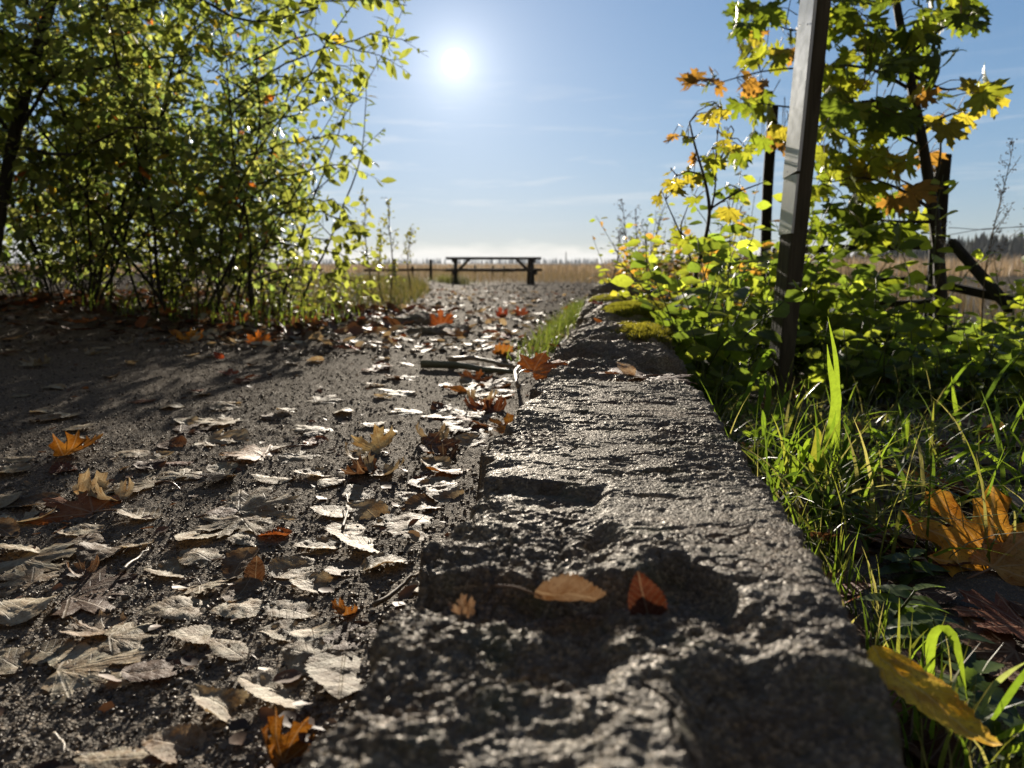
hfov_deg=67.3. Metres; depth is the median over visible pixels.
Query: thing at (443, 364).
twig
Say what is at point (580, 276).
grass field
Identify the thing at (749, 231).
dry weed
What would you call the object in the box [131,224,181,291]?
bush
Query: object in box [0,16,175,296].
hedge shrub
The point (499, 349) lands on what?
maple leaf
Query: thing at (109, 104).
hedge shrub
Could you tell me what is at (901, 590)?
toothed plant
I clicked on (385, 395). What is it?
round leaf
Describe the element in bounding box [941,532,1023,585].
maple leaf
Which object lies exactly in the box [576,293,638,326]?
kerb stone
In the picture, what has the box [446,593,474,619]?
maple leaf
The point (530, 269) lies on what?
picnic table
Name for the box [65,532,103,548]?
round leaf
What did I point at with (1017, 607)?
round leaf
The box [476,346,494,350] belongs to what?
maple leaf
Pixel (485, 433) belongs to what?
round leaf
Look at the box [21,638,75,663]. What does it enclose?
round leaf
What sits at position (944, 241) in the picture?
seed spike
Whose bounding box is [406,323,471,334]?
flat rock
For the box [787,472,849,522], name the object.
grass clump
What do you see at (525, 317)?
maple leaf
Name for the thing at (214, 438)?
maple leaf
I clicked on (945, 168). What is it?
fence post
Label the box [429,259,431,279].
field post
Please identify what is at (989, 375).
leafy plant
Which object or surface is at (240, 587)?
round leaf
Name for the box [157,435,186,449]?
round leaf
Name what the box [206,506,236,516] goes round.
round leaf
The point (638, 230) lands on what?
dry weed
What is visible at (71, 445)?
maple leaf
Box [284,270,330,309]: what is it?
bush
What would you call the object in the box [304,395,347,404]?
maple leaf
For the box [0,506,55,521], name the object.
maple leaf
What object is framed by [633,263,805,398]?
leafy plant
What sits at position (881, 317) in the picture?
leafy plant
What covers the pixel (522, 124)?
sky
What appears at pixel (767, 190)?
fence post
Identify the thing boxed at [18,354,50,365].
maple leaf
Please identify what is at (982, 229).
fence wire
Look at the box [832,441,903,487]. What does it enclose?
grass clump
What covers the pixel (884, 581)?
maple leaf
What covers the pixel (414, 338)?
maple leaf
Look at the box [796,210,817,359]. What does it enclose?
seed spike
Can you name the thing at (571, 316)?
grass strip
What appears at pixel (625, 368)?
round leaf
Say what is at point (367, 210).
dry weed
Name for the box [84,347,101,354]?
maple leaf
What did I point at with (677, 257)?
leafy plant
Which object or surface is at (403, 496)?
round leaf
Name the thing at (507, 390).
round leaf
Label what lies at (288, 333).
maple leaf
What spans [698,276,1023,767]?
verge
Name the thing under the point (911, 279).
leafy plant
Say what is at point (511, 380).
round leaf
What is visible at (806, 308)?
leafy plant
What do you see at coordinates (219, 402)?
round leaf
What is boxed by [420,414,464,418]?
maple leaf
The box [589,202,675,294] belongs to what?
leafy plant
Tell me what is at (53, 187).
hedge shrub
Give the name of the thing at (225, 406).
round leaf
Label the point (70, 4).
hedge shrub
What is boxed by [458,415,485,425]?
maple leaf
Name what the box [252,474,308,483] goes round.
round leaf
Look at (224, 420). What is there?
maple leaf
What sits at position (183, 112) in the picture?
hedge shrub
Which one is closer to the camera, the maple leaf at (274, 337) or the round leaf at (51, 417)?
the round leaf at (51, 417)
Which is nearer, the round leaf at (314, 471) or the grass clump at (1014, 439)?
the round leaf at (314, 471)
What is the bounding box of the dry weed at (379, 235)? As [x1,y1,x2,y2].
[370,226,389,299]
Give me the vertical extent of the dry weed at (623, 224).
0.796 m
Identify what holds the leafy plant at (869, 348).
on the verge
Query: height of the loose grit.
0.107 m
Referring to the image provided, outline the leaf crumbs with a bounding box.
[0,342,533,767]
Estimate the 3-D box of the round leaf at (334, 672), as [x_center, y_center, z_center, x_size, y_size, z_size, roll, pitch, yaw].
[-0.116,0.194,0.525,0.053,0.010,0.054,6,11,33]
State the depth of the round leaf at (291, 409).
1.55 m
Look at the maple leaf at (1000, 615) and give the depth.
0.70 m
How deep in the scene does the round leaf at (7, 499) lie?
0.97 m
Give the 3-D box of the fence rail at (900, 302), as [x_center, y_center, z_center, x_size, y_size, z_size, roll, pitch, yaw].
[1.714,-0.363,3.500,0.396,0.053,0.030,5,10,30]
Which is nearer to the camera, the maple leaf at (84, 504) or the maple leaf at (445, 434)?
the maple leaf at (84, 504)
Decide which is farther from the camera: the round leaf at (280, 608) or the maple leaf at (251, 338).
the maple leaf at (251, 338)
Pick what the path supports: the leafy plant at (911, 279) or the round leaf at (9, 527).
the round leaf at (9, 527)
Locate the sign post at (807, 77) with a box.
[764,0,830,402]
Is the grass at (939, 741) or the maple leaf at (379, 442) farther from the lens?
the maple leaf at (379, 442)
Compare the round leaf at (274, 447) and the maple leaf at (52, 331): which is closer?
the round leaf at (274, 447)
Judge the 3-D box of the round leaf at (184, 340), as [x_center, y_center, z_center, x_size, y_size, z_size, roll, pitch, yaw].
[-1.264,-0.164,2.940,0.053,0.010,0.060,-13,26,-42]
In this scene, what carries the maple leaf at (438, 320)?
on the path
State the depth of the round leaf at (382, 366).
2.19 m
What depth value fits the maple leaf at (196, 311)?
4.07 m
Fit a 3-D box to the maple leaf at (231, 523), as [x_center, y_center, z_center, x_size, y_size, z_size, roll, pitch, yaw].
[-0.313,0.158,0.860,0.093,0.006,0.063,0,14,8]
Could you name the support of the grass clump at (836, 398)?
on the verge
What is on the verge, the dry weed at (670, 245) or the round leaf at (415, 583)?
the dry weed at (670, 245)
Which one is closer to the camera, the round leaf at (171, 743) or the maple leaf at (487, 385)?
the round leaf at (171, 743)
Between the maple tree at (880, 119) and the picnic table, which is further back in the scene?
the picnic table
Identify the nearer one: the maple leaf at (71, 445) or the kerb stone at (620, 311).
the maple leaf at (71, 445)
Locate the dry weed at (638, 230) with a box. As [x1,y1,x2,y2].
[632,205,649,277]
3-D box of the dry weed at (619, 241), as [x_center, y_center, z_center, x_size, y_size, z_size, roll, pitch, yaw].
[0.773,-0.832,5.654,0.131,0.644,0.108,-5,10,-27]
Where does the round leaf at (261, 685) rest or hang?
on the path
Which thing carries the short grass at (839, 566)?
on the verge
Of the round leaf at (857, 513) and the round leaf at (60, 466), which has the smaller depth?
the round leaf at (857, 513)
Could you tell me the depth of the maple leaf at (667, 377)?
1.21 m
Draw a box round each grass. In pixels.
[73,275,359,328]
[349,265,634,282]
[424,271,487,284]
[598,262,1022,323]
[687,357,1023,572]
[794,496,1023,767]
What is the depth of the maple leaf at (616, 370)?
1.25 m
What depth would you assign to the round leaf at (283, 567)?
0.74 m
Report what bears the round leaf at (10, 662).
on the path
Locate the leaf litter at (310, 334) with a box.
[159,280,587,351]
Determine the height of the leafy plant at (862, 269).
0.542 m
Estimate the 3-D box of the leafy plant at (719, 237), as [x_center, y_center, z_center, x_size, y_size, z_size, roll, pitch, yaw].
[0.851,-0.331,2.619,0.487,0.627,0.387,0,9,0]
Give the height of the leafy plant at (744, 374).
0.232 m
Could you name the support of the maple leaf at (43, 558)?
on the path
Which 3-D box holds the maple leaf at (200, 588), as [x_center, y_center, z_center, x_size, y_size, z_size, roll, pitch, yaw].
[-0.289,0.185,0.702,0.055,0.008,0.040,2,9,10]
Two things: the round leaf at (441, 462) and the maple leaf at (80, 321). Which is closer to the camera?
the round leaf at (441, 462)
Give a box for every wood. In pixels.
[8,258,673,263]
[808,231,1023,263]
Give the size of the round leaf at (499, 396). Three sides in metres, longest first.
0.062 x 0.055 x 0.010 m
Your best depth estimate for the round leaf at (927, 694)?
0.47 m
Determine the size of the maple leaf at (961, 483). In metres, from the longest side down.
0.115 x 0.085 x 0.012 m
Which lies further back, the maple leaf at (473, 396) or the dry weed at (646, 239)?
the dry weed at (646, 239)
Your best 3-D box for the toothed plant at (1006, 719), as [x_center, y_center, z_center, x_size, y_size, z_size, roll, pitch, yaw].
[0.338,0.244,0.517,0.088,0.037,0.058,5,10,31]
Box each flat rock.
[392,310,450,323]
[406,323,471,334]
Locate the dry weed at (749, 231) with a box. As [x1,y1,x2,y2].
[738,203,753,303]
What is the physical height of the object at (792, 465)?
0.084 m
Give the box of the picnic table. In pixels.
[445,257,542,284]
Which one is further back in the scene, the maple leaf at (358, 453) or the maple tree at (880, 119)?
the maple tree at (880, 119)
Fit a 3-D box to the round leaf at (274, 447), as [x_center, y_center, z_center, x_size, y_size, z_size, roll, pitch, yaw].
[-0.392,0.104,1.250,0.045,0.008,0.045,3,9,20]
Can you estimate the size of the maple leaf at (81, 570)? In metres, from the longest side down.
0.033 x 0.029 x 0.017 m
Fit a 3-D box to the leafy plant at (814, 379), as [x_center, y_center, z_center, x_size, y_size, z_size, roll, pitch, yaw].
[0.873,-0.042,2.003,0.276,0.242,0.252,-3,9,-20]
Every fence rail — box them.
[772,241,930,253]
[876,275,932,282]
[879,299,931,307]
[947,239,1012,312]
[948,282,1016,302]
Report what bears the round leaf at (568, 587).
on the kerb stone at (745, 650)
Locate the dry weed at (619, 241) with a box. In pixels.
[609,226,625,278]
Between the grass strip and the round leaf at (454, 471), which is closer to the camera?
the round leaf at (454, 471)
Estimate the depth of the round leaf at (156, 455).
1.18 m
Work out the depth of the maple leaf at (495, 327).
3.52 m
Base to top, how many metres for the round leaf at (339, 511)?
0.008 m
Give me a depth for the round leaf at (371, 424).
1.43 m
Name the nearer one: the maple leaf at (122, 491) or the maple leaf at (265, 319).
the maple leaf at (122, 491)
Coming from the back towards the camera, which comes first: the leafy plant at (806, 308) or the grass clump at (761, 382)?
the leafy plant at (806, 308)
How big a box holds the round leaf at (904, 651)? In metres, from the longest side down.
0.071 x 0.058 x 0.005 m
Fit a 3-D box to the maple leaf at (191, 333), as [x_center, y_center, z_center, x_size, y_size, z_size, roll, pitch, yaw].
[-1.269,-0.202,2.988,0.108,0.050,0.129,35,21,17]
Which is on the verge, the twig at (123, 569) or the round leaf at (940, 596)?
the round leaf at (940, 596)
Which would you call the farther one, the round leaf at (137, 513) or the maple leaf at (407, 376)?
the maple leaf at (407, 376)
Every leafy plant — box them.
[588,213,704,307]
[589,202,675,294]
[599,266,711,318]
[610,221,778,377]
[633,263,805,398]
[674,328,774,419]
[675,171,814,325]
[677,326,772,400]
[688,190,852,362]
[739,222,924,363]
[747,267,847,376]
[765,225,912,348]
[797,322,911,405]
[797,350,860,387]
[820,278,926,382]
[826,322,925,407]
[866,324,970,412]
[882,175,998,378]
[902,304,1015,386]
[904,341,996,412]
[932,332,1023,412]
[943,317,1023,385]
[977,254,1023,334]
[985,320,1023,411]
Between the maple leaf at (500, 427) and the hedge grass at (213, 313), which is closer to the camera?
the maple leaf at (500, 427)
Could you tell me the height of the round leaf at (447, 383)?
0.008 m
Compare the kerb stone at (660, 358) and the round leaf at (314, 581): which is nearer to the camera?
the round leaf at (314, 581)
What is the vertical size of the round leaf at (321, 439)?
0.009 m
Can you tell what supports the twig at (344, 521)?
on the path
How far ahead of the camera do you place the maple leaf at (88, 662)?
0.57 m
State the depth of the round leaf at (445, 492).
0.95 m
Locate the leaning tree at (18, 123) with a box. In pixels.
[0,0,320,254]
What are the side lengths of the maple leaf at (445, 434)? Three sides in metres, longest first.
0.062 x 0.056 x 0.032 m
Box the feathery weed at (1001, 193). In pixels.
[981,138,1021,335]
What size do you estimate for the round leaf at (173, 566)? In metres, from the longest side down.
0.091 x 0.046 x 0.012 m
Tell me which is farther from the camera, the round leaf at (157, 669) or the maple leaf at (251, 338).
the maple leaf at (251, 338)
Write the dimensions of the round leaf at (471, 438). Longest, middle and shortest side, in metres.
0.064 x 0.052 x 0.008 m
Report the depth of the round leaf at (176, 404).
1.60 m
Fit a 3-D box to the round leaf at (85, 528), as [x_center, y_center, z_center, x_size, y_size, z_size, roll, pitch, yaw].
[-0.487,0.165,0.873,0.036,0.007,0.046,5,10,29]
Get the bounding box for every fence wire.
[949,226,1023,229]
[949,227,1016,234]
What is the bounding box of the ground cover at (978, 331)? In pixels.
[691,312,1023,386]
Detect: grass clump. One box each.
[735,381,801,446]
[736,349,775,431]
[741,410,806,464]
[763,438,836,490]
[768,319,906,497]
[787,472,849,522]
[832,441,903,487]
[851,410,935,459]
[874,436,1023,496]
[913,347,1023,446]
[925,625,1023,754]
[941,395,1023,462]
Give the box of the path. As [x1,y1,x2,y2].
[0,272,608,767]
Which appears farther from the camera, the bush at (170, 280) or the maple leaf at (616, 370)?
the bush at (170, 280)
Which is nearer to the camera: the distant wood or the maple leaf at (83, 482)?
the maple leaf at (83, 482)
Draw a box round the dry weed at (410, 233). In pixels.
[398,224,418,297]
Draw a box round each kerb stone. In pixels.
[299,379,904,767]
[530,357,678,389]
[549,339,689,380]
[566,318,675,350]
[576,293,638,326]
[581,300,686,333]
[587,279,654,300]
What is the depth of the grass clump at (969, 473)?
1.08 m
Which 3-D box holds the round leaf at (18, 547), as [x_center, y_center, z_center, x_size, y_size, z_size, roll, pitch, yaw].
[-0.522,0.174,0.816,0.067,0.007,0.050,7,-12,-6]
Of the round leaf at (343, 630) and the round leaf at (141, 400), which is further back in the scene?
the round leaf at (141, 400)
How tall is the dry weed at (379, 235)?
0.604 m
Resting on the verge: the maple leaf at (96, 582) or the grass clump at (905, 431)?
the grass clump at (905, 431)
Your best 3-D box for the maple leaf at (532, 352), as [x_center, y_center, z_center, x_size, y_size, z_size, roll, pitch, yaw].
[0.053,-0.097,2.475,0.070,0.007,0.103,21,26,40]
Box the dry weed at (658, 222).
[649,204,666,254]
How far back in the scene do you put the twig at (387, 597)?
0.64 m
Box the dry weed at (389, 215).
[378,197,398,299]
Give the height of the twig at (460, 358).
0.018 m
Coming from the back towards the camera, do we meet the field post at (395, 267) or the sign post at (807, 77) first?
the field post at (395, 267)
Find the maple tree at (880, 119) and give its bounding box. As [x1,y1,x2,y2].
[675,0,1013,359]
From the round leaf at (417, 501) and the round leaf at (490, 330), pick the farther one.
the round leaf at (490, 330)
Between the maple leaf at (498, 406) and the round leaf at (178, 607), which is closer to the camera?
the round leaf at (178, 607)
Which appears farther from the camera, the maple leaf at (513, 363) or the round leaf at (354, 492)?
the maple leaf at (513, 363)
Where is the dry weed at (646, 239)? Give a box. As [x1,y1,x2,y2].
[640,219,653,290]
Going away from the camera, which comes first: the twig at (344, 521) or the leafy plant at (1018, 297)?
the twig at (344, 521)
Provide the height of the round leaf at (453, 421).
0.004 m
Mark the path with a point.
(226, 392)
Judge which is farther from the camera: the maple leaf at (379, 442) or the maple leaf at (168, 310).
the maple leaf at (168, 310)
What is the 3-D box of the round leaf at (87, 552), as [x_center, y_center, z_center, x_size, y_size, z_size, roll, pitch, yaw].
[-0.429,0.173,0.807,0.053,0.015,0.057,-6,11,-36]
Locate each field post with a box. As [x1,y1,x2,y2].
[393,259,396,275]
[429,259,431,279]
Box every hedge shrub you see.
[0,0,127,261]
[0,0,214,292]
[0,0,352,309]
[0,0,427,315]
[0,2,154,219]
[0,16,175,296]
[57,0,377,314]
[103,45,335,303]
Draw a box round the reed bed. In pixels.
[595,252,1023,274]
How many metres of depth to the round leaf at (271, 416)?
1.51 m
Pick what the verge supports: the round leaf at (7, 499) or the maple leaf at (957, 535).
the maple leaf at (957, 535)
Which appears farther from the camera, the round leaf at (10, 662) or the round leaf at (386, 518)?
the round leaf at (386, 518)
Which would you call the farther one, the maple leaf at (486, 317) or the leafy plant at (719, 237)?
the maple leaf at (486, 317)
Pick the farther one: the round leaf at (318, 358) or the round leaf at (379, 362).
the round leaf at (318, 358)
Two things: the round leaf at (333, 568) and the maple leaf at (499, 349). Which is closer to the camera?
the round leaf at (333, 568)
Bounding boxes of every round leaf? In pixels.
[0,462,30,472]
[0,491,22,507]
[0,517,19,536]
[0,543,40,552]
[0,595,57,625]
[0,647,30,673]
[2,492,60,507]
[4,456,34,462]
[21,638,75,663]
[28,413,61,420]
[30,407,53,412]
[42,383,68,389]
[49,460,77,473]
[53,412,80,417]
[58,523,104,534]
[60,434,84,443]
[62,423,94,430]
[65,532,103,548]
[73,746,148,767]
[75,541,129,567]
[92,346,109,348]
[102,372,119,377]
[112,449,149,457]
[117,507,162,518]
[119,540,153,546]
[121,658,198,681]
[125,359,140,363]
[130,399,155,402]
[134,459,165,469]
[139,595,209,619]
[141,723,210,762]
[142,556,187,577]
[149,451,174,459]
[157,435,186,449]
[159,402,184,407]
[164,461,193,466]
[167,624,223,644]
[173,339,187,343]
[173,416,198,425]
[175,531,219,540]
[178,548,222,566]
[191,684,250,722]
[192,391,210,395]
[198,472,236,480]
[206,462,237,473]
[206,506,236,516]
[209,638,257,660]
[210,403,241,409]
[210,597,264,618]
[213,352,223,358]
[217,401,241,404]
[220,428,249,441]
[221,547,259,578]
[221,577,263,601]
[226,531,264,545]
[232,378,252,383]
[235,666,310,707]
[243,556,264,581]
[245,374,263,377]
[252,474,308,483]
[254,527,292,535]
[258,618,298,640]
[260,412,287,419]
[261,445,284,449]
[264,600,318,618]
[267,556,314,578]
[276,407,296,411]
[276,453,306,462]
[281,640,331,676]
[289,570,333,594]
[290,622,334,641]
[292,467,330,475]
[292,536,341,548]
[303,435,327,443]
[304,649,362,698]
[307,356,323,360]
[310,505,348,516]
[317,478,344,487]
[323,620,378,649]
[325,561,360,575]
[326,521,364,537]
[333,408,353,412]
[333,533,379,552]
[341,484,373,500]
[346,344,359,349]
[346,499,389,520]
[358,421,385,426]
[360,552,406,570]
[369,513,397,525]
[372,356,389,360]
[372,365,391,368]
[374,361,389,364]
[374,393,391,397]
[378,388,416,395]
[385,513,433,538]
[394,491,416,501]
[398,530,427,542]
[399,493,439,511]
[408,475,429,486]
[408,581,418,591]
[419,476,457,491]
[420,456,450,471]
[426,484,463,502]
[427,466,468,473]
[431,401,451,411]
[438,382,453,385]
[443,385,466,393]
[443,418,462,424]
[443,427,462,434]
[455,432,485,446]
[458,377,478,384]
[468,411,499,419]
[476,393,496,398]
[481,431,492,436]
[482,329,497,332]
[492,382,510,387]
[492,394,513,399]
[494,573,606,601]
[497,389,514,392]
[498,378,514,382]
[617,362,635,375]
[627,571,667,614]
[835,502,875,521]
[848,614,882,648]
[866,645,1001,745]
[885,684,912,715]
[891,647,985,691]
[895,588,958,603]
[965,489,1023,509]
[1009,601,1023,616]
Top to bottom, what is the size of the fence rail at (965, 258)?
0.299 m
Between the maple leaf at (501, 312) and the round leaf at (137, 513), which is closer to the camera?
the round leaf at (137, 513)
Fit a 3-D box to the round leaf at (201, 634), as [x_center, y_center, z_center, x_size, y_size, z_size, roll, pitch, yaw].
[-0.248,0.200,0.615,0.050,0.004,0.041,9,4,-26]
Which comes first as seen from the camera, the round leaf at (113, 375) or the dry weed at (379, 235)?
the round leaf at (113, 375)
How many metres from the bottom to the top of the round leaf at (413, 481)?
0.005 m
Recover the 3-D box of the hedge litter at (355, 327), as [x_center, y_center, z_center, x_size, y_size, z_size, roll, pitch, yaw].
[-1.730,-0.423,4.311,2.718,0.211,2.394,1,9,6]
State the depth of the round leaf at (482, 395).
1.74 m
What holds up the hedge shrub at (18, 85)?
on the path
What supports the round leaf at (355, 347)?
on the path
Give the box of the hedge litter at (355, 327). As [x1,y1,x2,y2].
[0,288,460,337]
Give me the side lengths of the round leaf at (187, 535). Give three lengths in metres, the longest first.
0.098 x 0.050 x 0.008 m
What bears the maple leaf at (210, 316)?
on the path
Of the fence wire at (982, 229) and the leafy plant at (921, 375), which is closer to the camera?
the leafy plant at (921, 375)
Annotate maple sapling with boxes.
[651,99,767,344]
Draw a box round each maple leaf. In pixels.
[0,331,29,339]
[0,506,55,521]
[0,541,78,581]
[0,566,58,597]
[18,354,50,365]
[23,490,121,524]
[30,314,59,317]
[40,328,70,336]
[42,639,154,703]
[43,309,71,319]
[48,430,103,456]
[48,565,137,617]
[58,609,127,635]
[66,317,97,322]
[66,554,98,576]
[72,468,118,494]
[78,305,102,313]
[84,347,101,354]
[87,478,133,500]
[96,622,159,659]
[106,470,181,493]
[155,468,207,480]
[159,306,179,312]
[169,327,202,342]
[173,423,218,435]
[173,577,227,594]
[189,306,211,314]
[192,428,234,445]
[195,484,299,519]
[195,515,274,537]
[199,414,244,424]
[206,313,225,317]
[217,368,238,375]
[218,444,311,460]
[219,334,238,341]
[228,310,250,321]
[246,330,270,344]
[248,318,273,321]
[261,333,284,339]
[261,706,313,767]
[281,325,306,339]
[292,425,333,436]
[296,450,320,458]
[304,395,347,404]
[308,325,319,331]
[331,598,357,615]
[335,452,377,473]
[341,423,395,455]
[345,443,371,458]
[364,454,404,475]
[384,373,418,380]
[385,408,422,416]
[396,332,421,340]
[415,422,448,440]
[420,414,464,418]
[420,431,460,455]
[430,309,454,325]
[430,442,458,460]
[443,327,465,336]
[445,407,489,416]
[445,424,491,432]
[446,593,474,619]
[458,369,492,382]
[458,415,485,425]
[462,395,492,410]
[465,378,501,389]
[467,388,498,401]
[468,387,489,396]
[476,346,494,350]
[478,313,495,320]
[480,395,506,412]
[484,326,506,329]
[484,413,513,433]
[492,342,515,355]
[495,306,507,317]
[495,332,510,337]
[508,359,519,365]
[514,306,528,315]
[514,313,535,320]
[516,352,567,384]
[518,350,540,356]
[587,300,603,304]
[593,367,664,379]
[625,374,697,384]
[824,569,873,603]
[853,576,914,589]
[861,523,934,553]
[884,547,974,565]
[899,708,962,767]
[901,484,1023,576]
[904,468,958,486]
[936,616,1023,675]
[937,478,968,496]
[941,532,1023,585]
[942,589,1023,640]
[955,652,1023,681]
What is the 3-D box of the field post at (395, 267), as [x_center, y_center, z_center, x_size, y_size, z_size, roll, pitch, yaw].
[-3.350,-3.226,22.055,0.095,0.711,0.095,0,9,0]
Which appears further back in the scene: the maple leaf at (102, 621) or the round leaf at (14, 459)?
the round leaf at (14, 459)
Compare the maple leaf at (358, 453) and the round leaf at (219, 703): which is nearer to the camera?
the round leaf at (219, 703)
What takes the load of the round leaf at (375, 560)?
on the path
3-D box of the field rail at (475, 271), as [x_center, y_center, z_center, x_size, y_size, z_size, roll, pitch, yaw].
[-1.196,-4.622,31.500,0.030,0.284,15.382,2,9,10]
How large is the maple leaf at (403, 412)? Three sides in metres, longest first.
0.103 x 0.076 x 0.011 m
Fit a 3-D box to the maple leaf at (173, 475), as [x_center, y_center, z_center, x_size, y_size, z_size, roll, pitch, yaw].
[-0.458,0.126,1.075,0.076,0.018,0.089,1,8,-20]
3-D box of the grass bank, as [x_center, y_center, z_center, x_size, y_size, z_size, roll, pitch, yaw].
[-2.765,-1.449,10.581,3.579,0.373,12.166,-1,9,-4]
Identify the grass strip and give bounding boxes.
[501,296,587,362]
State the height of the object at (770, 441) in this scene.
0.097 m
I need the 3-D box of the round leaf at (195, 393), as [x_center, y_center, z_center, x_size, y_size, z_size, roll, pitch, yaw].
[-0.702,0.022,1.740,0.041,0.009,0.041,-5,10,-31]
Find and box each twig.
[52,731,66,755]
[120,547,148,571]
[341,494,348,529]
[372,572,418,607]
[420,360,517,373]
[448,356,514,367]
[514,351,546,387]
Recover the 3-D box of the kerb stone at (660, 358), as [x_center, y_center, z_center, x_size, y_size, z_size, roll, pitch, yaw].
[0.231,0.003,1.665,0.332,0.213,0.412,0,9,0]
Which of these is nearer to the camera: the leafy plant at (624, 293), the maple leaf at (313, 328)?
the leafy plant at (624, 293)
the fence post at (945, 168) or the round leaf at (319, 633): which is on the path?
the round leaf at (319, 633)
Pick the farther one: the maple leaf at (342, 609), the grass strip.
the grass strip
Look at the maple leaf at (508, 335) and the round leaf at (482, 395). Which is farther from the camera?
the maple leaf at (508, 335)
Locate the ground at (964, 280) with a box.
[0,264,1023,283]
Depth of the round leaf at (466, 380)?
1.95 m
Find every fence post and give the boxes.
[758,106,778,313]
[923,154,951,328]
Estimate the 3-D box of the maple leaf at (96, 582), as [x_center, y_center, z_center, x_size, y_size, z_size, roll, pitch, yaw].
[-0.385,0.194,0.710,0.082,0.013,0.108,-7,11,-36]
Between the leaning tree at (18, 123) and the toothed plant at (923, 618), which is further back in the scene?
the leaning tree at (18, 123)
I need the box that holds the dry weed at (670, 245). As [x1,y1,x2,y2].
[657,217,678,275]
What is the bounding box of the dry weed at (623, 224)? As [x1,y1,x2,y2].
[613,199,631,274]
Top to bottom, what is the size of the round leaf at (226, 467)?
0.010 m
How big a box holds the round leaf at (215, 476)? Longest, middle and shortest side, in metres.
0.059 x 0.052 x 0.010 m
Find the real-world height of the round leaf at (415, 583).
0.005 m
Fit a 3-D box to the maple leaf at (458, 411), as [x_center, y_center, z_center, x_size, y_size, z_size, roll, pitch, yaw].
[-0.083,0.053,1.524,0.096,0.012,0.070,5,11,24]
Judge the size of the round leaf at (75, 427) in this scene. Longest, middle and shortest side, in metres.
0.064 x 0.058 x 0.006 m
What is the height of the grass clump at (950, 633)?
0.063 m
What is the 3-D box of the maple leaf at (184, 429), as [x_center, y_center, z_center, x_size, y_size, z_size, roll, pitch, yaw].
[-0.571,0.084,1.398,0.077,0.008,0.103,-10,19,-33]
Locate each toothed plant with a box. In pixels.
[797,495,879,528]
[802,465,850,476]
[855,583,949,631]
[871,548,949,584]
[873,605,995,667]
[918,659,1023,748]
[986,710,1023,762]
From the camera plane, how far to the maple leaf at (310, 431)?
1.36 m
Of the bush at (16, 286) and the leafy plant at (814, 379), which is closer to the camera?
the leafy plant at (814, 379)
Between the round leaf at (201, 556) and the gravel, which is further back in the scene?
the gravel
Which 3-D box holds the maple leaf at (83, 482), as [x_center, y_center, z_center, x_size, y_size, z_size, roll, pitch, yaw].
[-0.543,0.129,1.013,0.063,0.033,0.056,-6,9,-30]
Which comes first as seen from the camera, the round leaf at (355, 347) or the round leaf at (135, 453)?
the round leaf at (135, 453)
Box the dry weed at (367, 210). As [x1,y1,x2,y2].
[350,187,373,300]
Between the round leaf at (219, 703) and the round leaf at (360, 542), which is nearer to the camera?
the round leaf at (219, 703)
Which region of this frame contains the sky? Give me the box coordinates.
[0,0,1023,263]
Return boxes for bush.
[0,228,62,296]
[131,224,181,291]
[133,231,194,305]
[246,232,318,308]
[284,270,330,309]
[325,265,361,308]
[331,267,377,301]
[380,259,404,288]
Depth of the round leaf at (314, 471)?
1.09 m
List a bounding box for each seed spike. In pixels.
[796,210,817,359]
[920,218,949,320]
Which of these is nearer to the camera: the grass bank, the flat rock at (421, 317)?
the flat rock at (421, 317)
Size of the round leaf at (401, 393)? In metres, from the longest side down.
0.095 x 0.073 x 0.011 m
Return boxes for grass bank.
[57,271,430,310]
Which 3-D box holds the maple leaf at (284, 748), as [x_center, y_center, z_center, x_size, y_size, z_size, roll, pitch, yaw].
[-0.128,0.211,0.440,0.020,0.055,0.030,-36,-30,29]
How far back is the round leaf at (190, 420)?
1.46 m
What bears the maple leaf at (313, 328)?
on the path
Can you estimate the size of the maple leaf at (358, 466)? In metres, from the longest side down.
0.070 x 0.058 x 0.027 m
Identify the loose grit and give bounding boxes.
[0,312,567,767]
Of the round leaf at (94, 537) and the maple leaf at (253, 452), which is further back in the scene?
the maple leaf at (253, 452)
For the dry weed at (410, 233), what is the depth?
6.83 m
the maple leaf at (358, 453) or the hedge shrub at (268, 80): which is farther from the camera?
the hedge shrub at (268, 80)
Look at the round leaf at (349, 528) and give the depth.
0.86 m
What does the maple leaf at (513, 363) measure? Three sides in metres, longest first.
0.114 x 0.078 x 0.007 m
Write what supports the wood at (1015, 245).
on the ground at (964, 280)
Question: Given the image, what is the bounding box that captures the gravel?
[0,278,596,357]
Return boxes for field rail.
[364,269,430,270]
[432,269,514,271]
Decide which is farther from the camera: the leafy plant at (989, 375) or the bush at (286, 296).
the bush at (286, 296)
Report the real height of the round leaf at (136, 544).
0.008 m
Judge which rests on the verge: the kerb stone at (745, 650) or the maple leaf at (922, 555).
the maple leaf at (922, 555)
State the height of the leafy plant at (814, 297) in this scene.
0.532 m
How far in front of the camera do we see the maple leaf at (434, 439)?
1.24 m
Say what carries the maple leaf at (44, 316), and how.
on the path
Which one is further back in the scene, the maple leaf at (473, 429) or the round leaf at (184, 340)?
the round leaf at (184, 340)

